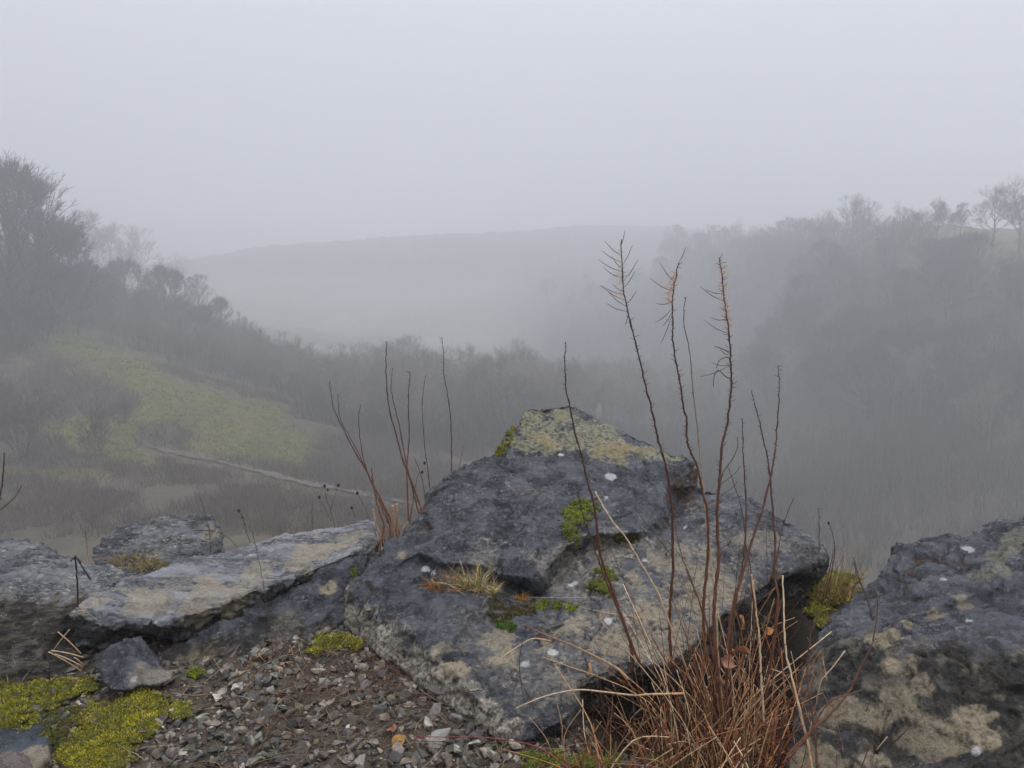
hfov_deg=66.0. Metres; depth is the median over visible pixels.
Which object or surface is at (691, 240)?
bare tree
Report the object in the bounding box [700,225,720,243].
bare tree
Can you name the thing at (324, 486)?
dead stem
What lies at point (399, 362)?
bare tree
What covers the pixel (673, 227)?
bare tree
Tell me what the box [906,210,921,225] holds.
bare tree
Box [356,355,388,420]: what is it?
bare tree
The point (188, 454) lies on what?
path
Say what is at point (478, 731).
stone
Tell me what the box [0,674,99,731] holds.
moss patch
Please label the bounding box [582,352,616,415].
bare tree
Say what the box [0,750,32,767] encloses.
stone
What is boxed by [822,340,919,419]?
bare tree
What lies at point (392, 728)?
fallen leaf
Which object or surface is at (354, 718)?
stone
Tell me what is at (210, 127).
sky
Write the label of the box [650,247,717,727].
dead stem
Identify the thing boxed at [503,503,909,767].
dead grass
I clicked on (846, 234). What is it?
bare tree
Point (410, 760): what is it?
gravel
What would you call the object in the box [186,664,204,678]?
moss patch
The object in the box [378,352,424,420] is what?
bare tree
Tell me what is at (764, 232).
bare tree
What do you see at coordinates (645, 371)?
bare tree
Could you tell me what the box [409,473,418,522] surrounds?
dead stem
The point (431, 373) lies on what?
bare tree
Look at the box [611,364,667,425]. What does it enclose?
bare tree
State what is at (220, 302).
bare tree
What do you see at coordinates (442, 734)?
stone
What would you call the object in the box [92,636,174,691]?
boulder
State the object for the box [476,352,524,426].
bare tree
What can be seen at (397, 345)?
bare tree
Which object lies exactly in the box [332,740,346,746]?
stone
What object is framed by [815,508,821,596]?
dead stem
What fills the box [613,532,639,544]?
moss patch
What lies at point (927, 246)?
bare tree
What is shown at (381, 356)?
bare tree
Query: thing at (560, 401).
bare tree
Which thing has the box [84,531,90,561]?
dead stem
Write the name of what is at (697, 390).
bare tree
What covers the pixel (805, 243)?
bare tree
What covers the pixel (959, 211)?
bare tree
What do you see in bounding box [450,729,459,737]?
stone
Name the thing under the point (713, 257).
bare tree
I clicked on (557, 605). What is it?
moss patch
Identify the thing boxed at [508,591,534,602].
grass tuft
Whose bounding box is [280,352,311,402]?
bare tree
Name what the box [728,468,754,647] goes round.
dead stem
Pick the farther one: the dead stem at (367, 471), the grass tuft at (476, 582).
the dead stem at (367, 471)
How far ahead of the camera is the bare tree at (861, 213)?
155.82 m
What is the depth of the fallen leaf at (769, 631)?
2.48 m
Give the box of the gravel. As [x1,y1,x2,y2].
[0,622,709,767]
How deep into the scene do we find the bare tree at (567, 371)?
108.21 m
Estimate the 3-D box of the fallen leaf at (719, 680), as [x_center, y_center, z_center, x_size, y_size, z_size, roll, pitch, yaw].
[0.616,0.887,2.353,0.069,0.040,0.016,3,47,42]
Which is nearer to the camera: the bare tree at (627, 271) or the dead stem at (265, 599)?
the dead stem at (265, 599)
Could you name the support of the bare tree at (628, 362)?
on the ground at (480, 292)
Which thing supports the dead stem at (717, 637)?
on the dead grass at (718, 751)
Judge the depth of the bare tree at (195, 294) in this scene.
148.40 m
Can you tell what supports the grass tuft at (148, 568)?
on the ground at (480, 292)
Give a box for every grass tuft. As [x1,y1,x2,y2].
[0,661,27,686]
[101,544,171,572]
[125,553,171,573]
[239,639,305,679]
[267,523,320,537]
[352,513,417,546]
[417,562,475,593]
[438,559,495,595]
[467,573,512,606]
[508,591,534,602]
[794,533,889,604]
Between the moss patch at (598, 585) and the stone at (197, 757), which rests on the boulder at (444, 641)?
the moss patch at (598, 585)
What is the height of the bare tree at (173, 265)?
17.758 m
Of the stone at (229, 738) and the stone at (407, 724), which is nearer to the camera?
the stone at (229, 738)
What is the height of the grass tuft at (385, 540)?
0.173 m
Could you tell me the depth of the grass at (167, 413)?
80.53 m
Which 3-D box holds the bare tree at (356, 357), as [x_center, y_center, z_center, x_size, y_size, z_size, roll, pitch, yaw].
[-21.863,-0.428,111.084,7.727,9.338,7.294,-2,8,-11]
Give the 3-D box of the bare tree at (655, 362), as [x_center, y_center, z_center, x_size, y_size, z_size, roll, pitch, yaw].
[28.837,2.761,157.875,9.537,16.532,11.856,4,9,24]
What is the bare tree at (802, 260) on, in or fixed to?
on the ground at (480, 292)
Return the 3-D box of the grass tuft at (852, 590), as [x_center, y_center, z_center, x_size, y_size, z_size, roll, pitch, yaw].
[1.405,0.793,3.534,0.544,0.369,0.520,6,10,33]
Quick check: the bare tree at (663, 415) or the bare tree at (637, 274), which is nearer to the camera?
the bare tree at (663, 415)
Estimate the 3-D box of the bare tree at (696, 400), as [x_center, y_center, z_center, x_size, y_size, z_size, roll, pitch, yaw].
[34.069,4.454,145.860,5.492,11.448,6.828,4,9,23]
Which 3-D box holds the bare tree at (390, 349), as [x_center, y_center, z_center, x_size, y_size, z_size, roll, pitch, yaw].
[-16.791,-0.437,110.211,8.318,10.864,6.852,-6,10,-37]
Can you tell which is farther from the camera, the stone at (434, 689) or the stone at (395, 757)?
the stone at (434, 689)
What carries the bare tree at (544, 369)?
on the ground at (480, 292)
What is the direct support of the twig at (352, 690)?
on the ground at (480, 292)
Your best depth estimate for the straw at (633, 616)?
2.96 m
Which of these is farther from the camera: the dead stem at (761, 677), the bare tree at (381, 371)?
the bare tree at (381, 371)
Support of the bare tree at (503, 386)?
on the ground at (480, 292)
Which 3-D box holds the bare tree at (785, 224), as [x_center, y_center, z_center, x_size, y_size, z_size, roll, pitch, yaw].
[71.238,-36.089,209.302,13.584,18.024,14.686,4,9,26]
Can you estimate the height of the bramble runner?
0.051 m
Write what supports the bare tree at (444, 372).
on the ground at (480, 292)
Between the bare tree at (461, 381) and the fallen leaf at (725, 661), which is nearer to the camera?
the fallen leaf at (725, 661)
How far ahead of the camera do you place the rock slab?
3.18 m
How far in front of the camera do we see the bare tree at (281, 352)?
109.43 m
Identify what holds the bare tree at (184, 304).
on the ground at (480, 292)
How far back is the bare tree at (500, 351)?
123.22 m
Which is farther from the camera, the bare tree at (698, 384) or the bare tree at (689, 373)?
the bare tree at (689, 373)
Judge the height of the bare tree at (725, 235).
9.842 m
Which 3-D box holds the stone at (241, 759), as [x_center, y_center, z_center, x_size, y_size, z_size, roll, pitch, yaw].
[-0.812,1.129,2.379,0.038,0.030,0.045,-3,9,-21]
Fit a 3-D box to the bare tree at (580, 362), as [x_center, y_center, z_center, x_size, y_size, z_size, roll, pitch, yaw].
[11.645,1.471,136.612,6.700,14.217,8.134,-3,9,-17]
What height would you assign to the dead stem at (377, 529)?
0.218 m
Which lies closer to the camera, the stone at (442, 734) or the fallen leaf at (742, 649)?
the fallen leaf at (742, 649)
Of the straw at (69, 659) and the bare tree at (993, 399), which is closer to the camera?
the straw at (69, 659)
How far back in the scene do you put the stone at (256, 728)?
2.50 m
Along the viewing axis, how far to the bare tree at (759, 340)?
163.47 m
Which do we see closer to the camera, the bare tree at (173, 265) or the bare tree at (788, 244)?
the bare tree at (788, 244)
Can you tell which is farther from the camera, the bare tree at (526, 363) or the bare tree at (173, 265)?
the bare tree at (173, 265)
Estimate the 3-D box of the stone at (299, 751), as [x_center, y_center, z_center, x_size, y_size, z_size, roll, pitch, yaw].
[-0.645,1.119,2.423,0.027,0.037,0.048,8,11,43]
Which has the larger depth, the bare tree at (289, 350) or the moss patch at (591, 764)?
the bare tree at (289, 350)
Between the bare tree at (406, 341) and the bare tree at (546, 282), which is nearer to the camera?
the bare tree at (406, 341)
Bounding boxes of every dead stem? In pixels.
[0,452,21,509]
[34,602,50,668]
[70,555,90,607]
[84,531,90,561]
[158,530,236,550]
[200,499,210,552]
[237,509,249,541]
[252,531,273,659]
[318,483,339,527]
[329,381,393,535]
[337,394,390,531]
[358,405,387,522]
[371,468,384,551]
[372,509,381,549]
[385,342,422,513]
[390,368,419,513]
[390,505,394,536]
[396,503,397,535]
[406,371,410,520]
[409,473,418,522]
[413,457,425,506]
[422,375,429,487]
[441,340,451,470]
[500,638,550,658]
[516,689,684,708]
[519,627,526,700]
[524,624,628,679]
[563,342,634,672]
[575,482,641,666]
[595,491,698,703]
[599,232,674,669]
[629,498,670,555]
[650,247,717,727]
[666,523,715,671]
[682,297,721,695]
[701,255,736,736]
[721,437,740,549]
[725,366,781,739]
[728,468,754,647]
[729,418,747,739]
[750,390,779,740]
[751,574,765,722]
[768,498,793,583]
[781,560,877,764]
[782,575,813,767]
[786,689,862,759]
[806,611,819,767]
[814,650,844,714]
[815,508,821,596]
[821,547,834,604]
[824,522,835,605]
[840,536,862,600]
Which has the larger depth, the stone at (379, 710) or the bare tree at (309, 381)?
the bare tree at (309, 381)
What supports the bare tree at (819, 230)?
on the ground at (480, 292)
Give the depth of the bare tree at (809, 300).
134.33 m
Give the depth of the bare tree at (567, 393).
102.90 m
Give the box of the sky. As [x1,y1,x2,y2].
[0,0,1023,264]
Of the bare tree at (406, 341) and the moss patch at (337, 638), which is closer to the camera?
the moss patch at (337, 638)
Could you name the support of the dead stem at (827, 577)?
on the moss patch at (821, 620)
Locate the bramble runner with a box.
[413,736,567,767]
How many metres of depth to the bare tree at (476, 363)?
106.23 m
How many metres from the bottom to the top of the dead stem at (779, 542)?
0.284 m
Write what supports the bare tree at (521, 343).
on the ground at (480, 292)
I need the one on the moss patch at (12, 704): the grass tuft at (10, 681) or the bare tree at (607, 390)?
the grass tuft at (10, 681)
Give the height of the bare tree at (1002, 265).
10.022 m
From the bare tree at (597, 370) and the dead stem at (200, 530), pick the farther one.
the bare tree at (597, 370)
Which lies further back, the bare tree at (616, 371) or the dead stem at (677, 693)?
the bare tree at (616, 371)
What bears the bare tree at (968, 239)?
on the ground at (480, 292)
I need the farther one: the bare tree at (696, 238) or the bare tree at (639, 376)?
the bare tree at (696, 238)
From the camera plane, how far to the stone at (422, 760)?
2.38 m
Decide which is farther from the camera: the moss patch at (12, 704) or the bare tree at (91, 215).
the bare tree at (91, 215)
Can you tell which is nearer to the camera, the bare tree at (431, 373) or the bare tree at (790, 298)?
the bare tree at (431, 373)
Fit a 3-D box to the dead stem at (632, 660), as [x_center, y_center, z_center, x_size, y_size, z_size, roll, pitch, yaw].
[0.282,0.419,2.534,0.267,1.120,0.028,-2,9,-17]
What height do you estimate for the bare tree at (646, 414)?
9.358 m
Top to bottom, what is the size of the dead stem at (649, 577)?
0.671 m
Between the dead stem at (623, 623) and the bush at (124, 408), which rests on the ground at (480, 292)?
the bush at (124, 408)
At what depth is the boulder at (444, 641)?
3.28 m
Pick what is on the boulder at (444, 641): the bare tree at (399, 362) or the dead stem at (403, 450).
the dead stem at (403, 450)
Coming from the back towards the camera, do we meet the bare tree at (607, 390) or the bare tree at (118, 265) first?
the bare tree at (118, 265)
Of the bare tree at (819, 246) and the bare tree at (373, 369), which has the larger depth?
the bare tree at (819, 246)
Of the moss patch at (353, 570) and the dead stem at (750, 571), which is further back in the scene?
the moss patch at (353, 570)
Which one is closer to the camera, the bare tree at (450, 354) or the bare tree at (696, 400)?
the bare tree at (450, 354)
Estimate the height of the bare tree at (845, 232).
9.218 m
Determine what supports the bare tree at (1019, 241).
on the ground at (480, 292)
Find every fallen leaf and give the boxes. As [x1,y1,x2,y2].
[387,723,396,732]
[391,734,406,747]
[586,663,591,676]
[707,676,724,685]
[716,654,736,668]
[732,646,749,653]
[739,615,744,633]
[763,627,773,634]
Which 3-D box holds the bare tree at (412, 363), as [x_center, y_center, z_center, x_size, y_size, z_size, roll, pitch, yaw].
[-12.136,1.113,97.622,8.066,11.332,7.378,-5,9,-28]
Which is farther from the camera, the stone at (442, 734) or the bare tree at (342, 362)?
the bare tree at (342, 362)
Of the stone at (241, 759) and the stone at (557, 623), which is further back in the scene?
the stone at (557, 623)
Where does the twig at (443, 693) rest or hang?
on the gravel
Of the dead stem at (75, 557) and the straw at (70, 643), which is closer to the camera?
the straw at (70, 643)
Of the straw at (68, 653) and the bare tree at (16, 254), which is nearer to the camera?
the straw at (68, 653)
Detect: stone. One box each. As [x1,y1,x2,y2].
[0,713,54,767]
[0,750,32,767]
[155,734,163,741]
[161,754,168,764]
[189,752,205,762]
[206,745,223,752]
[225,732,235,744]
[236,752,248,764]
[253,724,262,731]
[268,753,287,762]
[294,740,307,754]
[318,678,330,686]
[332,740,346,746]
[339,689,348,695]
[347,713,358,724]
[353,754,365,766]
[364,689,374,695]
[373,700,386,715]
[376,669,389,677]
[389,750,404,762]
[401,721,411,727]
[413,750,425,763]
[417,696,426,703]
[422,715,436,725]
[426,728,450,747]
[429,685,442,695]
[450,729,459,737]
[462,750,474,757]
[474,729,483,734]
[481,744,492,755]
[500,753,509,761]
[552,621,564,625]
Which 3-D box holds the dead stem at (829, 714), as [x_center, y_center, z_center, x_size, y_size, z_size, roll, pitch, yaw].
[0.885,0.768,2.157,0.306,0.538,0.073,-4,9,-28]
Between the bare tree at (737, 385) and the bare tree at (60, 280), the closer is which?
the bare tree at (60, 280)
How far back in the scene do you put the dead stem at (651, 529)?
2.92 m
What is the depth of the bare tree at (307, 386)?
96.27 m
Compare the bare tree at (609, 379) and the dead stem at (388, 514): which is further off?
the bare tree at (609, 379)
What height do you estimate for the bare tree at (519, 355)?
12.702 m
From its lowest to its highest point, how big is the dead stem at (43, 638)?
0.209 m
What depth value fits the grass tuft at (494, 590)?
3.17 m
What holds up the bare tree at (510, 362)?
on the ground at (480, 292)
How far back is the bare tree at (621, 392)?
119.54 m
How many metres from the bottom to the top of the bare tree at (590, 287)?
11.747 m
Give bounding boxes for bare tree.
[0,147,89,328]
[0,198,108,332]
[0,215,33,274]
[0,255,18,316]
[0,257,61,328]
[5,255,84,331]
[28,239,127,323]
[64,257,121,321]
[70,209,128,269]
[77,269,135,318]
[85,219,154,271]
[99,252,150,317]
[102,224,162,285]
[129,285,164,325]
[134,261,194,329]
[144,293,206,340]
[155,251,190,292]
[174,273,215,313]
[184,302,220,341]
[204,293,234,329]
[231,311,250,348]
[233,317,258,364]
[241,326,271,365]
[265,330,297,386]
[279,340,301,364]
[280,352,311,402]
[281,335,307,369]
[287,341,331,382]
[287,363,316,409]
[290,373,320,406]
[306,342,357,396]
[326,343,355,378]
[327,351,360,385]
[331,349,375,390]
[340,342,361,381]
[350,339,381,381]
[352,350,385,393]
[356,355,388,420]
[357,340,395,370]
[360,365,416,436]
[363,362,413,434]
[364,347,398,405]
[367,345,409,395]
[377,344,413,401]
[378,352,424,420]
[379,337,420,403]
[383,349,447,427]
[384,334,428,394]
[388,348,410,401]
[400,352,462,427]
[402,358,445,420]
[408,344,444,408]
[418,356,465,430]
[420,351,470,418]
[425,357,458,393]
[429,344,465,387]
[438,356,469,397]
[445,340,483,371]
[451,355,501,420]
[455,360,476,414]
[462,351,522,421]
[465,349,492,415]
[465,354,522,434]
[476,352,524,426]
[487,368,529,435]
[492,336,533,400]
[493,346,514,396]
[495,346,541,388]
[495,350,526,386]
[502,355,550,411]
[506,361,561,409]
[514,363,554,409]
[515,344,550,375]
[515,372,565,418]
[525,378,590,409]
[527,358,562,404]
[530,370,581,407]
[534,356,558,373]
[537,277,556,298]
[544,363,587,407]
[549,358,589,406]
[549,358,595,395]
[555,356,581,395]
[555,372,580,406]
[565,387,587,412]
[571,272,595,295]
[571,354,589,381]
[575,386,614,420]
[577,283,607,306]
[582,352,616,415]
[582,380,628,422]
[583,357,616,416]
[592,356,637,425]
[595,363,621,421]
[597,360,638,425]
[597,374,633,422]
[599,354,657,420]
[605,271,630,296]
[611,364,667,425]
[617,357,661,419]
[619,269,639,288]
[620,355,653,428]
[621,267,646,291]
[635,371,663,429]
[635,395,673,435]
[641,376,685,429]
[641,381,671,431]
[642,360,671,423]
[648,256,673,279]
[650,364,696,427]
[654,364,684,412]
[657,236,683,266]
[659,229,675,269]
[661,362,699,405]
[663,223,692,263]
[663,387,703,433]
[669,364,698,418]
[670,242,685,265]
[673,227,692,261]
[678,365,714,404]
[680,386,710,440]
[682,358,728,393]
[683,364,716,419]
[683,383,728,429]
[684,232,696,249]
[685,381,709,423]
[689,231,712,252]
[690,227,701,256]
[694,235,721,255]
[698,357,726,403]
[699,250,729,281]
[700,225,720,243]
[712,227,731,249]
[715,219,743,251]
[723,374,754,408]
[727,223,744,252]
[732,322,789,371]
[732,344,771,392]
[745,223,793,273]
[745,328,775,348]
[749,314,788,348]
[751,228,770,237]
[752,224,774,238]
[753,215,803,276]
[759,235,809,285]
[766,215,823,283]
[766,290,818,340]
[771,285,801,332]
[772,297,826,349]
[773,293,838,352]
[776,216,811,275]
[781,268,831,308]
[783,251,821,287]
[784,221,825,283]
[795,211,838,263]
[800,218,849,252]
[806,208,847,257]
[806,238,845,268]
[807,237,827,262]
[810,215,856,256]
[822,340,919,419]
[833,192,882,240]
[837,219,857,249]
[840,216,860,239]
[842,219,879,269]
[843,196,885,239]
[870,342,926,416]
[883,215,894,235]
[893,199,915,227]
[896,213,937,255]
[897,252,922,292]
[902,234,947,282]
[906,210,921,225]
[912,196,958,236]
[929,232,971,271]
[938,226,1005,291]
[946,202,969,235]
[946,210,969,232]
[951,374,1023,450]
[955,184,1023,246]
[968,251,1023,321]
[981,248,1022,308]
[982,174,1023,254]
[1008,179,1023,224]
[1012,232,1023,261]
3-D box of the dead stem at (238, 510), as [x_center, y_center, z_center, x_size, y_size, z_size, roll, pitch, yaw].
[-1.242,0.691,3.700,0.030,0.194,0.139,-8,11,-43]
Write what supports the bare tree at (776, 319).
on the ground at (480, 292)
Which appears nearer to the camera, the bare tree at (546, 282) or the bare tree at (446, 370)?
the bare tree at (446, 370)
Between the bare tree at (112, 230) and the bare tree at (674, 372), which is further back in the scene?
the bare tree at (112, 230)
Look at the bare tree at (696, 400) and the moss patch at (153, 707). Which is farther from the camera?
the bare tree at (696, 400)
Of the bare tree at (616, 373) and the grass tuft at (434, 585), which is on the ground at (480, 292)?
the bare tree at (616, 373)
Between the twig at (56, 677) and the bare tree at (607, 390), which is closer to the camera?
the twig at (56, 677)
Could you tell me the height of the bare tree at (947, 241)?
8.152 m
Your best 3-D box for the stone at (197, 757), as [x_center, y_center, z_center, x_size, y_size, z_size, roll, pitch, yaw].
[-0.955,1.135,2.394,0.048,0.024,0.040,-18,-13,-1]
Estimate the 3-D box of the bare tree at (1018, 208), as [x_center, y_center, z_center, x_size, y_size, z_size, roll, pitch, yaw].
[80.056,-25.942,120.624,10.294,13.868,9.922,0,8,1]
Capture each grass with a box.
[0,327,327,496]
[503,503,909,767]
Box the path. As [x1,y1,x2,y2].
[137,436,421,504]
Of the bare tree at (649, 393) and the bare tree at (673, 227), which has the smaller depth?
the bare tree at (649, 393)
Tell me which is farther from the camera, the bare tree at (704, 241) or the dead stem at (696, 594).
the bare tree at (704, 241)
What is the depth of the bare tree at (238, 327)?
130.21 m
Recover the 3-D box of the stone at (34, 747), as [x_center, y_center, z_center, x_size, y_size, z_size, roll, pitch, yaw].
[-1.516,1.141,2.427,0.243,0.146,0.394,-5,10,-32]
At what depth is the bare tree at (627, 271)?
307.04 m
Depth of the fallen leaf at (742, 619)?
2.48 m
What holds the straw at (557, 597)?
on the boulder at (444, 641)
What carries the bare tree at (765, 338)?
on the ground at (480, 292)
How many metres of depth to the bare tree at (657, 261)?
258.81 m
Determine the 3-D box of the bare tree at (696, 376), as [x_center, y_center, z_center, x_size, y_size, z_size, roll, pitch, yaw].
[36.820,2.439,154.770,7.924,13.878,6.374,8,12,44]
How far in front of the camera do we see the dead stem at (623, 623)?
2.57 m
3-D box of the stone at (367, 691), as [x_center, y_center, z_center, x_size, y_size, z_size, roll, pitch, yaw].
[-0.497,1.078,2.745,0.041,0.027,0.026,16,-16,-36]
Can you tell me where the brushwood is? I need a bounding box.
[0,211,1023,574]
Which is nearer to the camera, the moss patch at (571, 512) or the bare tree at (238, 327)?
the moss patch at (571, 512)
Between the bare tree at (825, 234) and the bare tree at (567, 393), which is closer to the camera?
the bare tree at (567, 393)
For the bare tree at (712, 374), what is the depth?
163.13 m
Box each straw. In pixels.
[49,652,81,671]
[51,629,69,652]
[51,650,83,657]
[55,653,82,666]
[58,632,81,653]
[534,597,581,597]
[578,606,693,628]
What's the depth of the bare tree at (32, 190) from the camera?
91.50 m
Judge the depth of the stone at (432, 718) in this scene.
2.57 m
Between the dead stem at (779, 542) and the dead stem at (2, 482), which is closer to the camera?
the dead stem at (779, 542)
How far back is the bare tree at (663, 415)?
134.34 m
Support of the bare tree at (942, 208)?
on the ground at (480, 292)
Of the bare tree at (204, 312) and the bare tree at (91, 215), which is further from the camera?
the bare tree at (91, 215)
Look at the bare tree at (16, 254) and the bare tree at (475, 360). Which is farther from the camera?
the bare tree at (475, 360)
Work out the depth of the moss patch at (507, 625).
2.96 m
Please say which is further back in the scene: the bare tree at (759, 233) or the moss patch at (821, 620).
the bare tree at (759, 233)
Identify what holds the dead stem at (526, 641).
on the boulder at (444, 641)
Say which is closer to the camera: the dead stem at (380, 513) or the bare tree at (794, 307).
the dead stem at (380, 513)
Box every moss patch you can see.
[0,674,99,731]
[37,706,86,751]
[52,686,196,767]
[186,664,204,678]
[306,631,368,657]
[351,567,358,577]
[484,595,536,623]
[494,425,516,456]
[494,616,517,632]
[518,747,695,767]
[532,598,578,611]
[557,497,601,526]
[560,522,581,545]
[585,564,620,598]
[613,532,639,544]
[802,568,864,628]
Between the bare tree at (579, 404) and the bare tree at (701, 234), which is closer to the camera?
the bare tree at (579, 404)
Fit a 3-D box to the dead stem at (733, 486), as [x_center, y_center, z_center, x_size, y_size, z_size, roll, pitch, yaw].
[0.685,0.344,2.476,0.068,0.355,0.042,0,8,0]
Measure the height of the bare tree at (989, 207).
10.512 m
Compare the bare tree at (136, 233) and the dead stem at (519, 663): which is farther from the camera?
the bare tree at (136, 233)
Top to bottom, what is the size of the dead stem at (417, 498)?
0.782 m
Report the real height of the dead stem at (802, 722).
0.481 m
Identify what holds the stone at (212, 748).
on the ground at (480, 292)
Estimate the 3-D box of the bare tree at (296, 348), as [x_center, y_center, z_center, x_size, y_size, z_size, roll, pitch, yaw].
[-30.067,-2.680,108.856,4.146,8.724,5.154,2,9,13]
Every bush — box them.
[0,385,71,459]
[48,407,71,427]
[70,400,129,458]
[109,398,134,423]
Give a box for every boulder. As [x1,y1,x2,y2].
[0,537,126,684]
[92,514,225,576]
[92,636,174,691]
[158,554,370,668]
[343,406,828,744]
[785,516,1023,767]
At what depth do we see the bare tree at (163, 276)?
125.90 m
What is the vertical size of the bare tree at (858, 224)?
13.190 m
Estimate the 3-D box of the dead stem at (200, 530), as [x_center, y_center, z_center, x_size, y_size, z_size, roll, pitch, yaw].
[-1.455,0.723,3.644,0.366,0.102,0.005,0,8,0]
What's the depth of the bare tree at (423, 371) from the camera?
102.97 m
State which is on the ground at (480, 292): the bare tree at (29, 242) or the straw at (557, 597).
the bare tree at (29, 242)
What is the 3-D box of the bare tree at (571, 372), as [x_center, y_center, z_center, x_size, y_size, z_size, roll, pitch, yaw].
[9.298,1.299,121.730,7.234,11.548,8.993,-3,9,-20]
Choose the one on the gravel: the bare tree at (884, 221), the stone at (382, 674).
the stone at (382, 674)
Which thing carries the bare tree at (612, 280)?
on the ground at (480, 292)
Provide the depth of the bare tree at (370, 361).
116.34 m
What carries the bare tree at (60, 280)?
on the ground at (480, 292)
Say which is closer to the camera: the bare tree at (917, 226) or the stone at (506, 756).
the stone at (506, 756)
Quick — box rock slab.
[68,519,380,648]
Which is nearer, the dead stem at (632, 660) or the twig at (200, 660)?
the dead stem at (632, 660)
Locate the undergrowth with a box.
[0,322,490,540]
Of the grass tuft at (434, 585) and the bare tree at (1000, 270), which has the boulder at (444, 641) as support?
the grass tuft at (434, 585)
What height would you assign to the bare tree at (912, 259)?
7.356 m
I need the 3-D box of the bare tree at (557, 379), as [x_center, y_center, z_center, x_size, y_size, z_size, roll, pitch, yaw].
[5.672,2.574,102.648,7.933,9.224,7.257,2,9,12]
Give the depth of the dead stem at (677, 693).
2.42 m
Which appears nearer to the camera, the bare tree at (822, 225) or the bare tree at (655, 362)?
the bare tree at (655, 362)
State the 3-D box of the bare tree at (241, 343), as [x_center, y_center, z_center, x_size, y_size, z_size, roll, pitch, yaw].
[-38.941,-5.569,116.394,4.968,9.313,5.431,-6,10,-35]
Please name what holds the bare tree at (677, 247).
on the ground at (480, 292)
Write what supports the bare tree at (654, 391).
on the ground at (480, 292)
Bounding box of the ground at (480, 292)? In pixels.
[0,224,1023,767]
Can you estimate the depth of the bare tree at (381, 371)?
90.91 m
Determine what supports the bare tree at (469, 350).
on the ground at (480, 292)
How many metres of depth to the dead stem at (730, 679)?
2.44 m
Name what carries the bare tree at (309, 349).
on the ground at (480, 292)
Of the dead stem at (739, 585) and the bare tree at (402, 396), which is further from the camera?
the bare tree at (402, 396)
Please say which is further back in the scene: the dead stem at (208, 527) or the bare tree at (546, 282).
the bare tree at (546, 282)
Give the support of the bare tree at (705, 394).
on the ground at (480, 292)
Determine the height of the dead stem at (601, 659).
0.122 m
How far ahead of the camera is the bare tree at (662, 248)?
280.77 m
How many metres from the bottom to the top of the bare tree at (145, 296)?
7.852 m
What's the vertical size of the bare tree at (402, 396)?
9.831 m
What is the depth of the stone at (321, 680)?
2.78 m
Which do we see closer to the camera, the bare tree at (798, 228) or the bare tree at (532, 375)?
the bare tree at (532, 375)
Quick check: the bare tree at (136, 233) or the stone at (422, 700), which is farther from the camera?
the bare tree at (136, 233)
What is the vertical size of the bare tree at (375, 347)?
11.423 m
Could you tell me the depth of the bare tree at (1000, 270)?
110.42 m
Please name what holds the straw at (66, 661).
on the straw at (69, 659)
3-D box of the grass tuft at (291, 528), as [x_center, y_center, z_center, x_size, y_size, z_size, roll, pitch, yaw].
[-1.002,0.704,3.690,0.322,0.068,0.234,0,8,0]
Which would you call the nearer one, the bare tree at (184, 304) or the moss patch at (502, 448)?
the moss patch at (502, 448)
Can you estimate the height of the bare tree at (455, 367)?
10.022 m
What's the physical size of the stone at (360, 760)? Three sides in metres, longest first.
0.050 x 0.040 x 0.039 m
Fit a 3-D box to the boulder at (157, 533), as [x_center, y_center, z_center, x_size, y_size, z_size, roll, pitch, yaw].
[-1.903,1.087,4.452,0.672,0.749,0.879,0,8,0]
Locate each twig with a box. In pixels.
[44,666,69,687]
[162,628,240,685]
[171,684,253,695]
[263,679,318,736]
[301,688,383,694]
[412,689,484,694]
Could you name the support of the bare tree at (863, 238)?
on the ground at (480, 292)
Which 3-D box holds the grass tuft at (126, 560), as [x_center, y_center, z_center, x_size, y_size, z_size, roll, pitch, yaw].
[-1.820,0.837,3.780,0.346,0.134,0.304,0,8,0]
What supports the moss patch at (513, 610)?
on the boulder at (444, 641)
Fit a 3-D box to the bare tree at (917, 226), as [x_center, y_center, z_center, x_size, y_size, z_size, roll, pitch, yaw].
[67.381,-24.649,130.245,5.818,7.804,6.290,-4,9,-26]
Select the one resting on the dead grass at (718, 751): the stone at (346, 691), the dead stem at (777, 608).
the dead stem at (777, 608)
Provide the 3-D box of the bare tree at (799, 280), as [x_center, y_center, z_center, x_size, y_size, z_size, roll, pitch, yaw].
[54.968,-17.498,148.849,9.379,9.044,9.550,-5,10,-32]
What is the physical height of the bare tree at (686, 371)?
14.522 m
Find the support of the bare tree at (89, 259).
on the ground at (480, 292)
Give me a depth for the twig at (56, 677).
2.65 m
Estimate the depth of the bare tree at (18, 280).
95.06 m
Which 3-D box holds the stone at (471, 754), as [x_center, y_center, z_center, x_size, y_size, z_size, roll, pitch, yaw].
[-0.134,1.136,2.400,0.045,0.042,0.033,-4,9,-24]
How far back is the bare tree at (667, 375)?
151.36 m
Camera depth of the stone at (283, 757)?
2.38 m
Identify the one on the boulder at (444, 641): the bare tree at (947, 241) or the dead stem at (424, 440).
the dead stem at (424, 440)
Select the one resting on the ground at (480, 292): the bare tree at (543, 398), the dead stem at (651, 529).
the bare tree at (543, 398)
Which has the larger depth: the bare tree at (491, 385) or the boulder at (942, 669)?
the bare tree at (491, 385)
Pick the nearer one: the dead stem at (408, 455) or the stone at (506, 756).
the stone at (506, 756)
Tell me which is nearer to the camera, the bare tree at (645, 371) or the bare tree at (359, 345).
the bare tree at (359, 345)
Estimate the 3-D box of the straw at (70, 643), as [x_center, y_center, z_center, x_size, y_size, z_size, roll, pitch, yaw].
[-1.486,0.872,2.650,0.066,0.100,0.015,-7,11,-40]
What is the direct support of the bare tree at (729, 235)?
on the ground at (480, 292)
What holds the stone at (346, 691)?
on the ground at (480, 292)
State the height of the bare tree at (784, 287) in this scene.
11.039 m

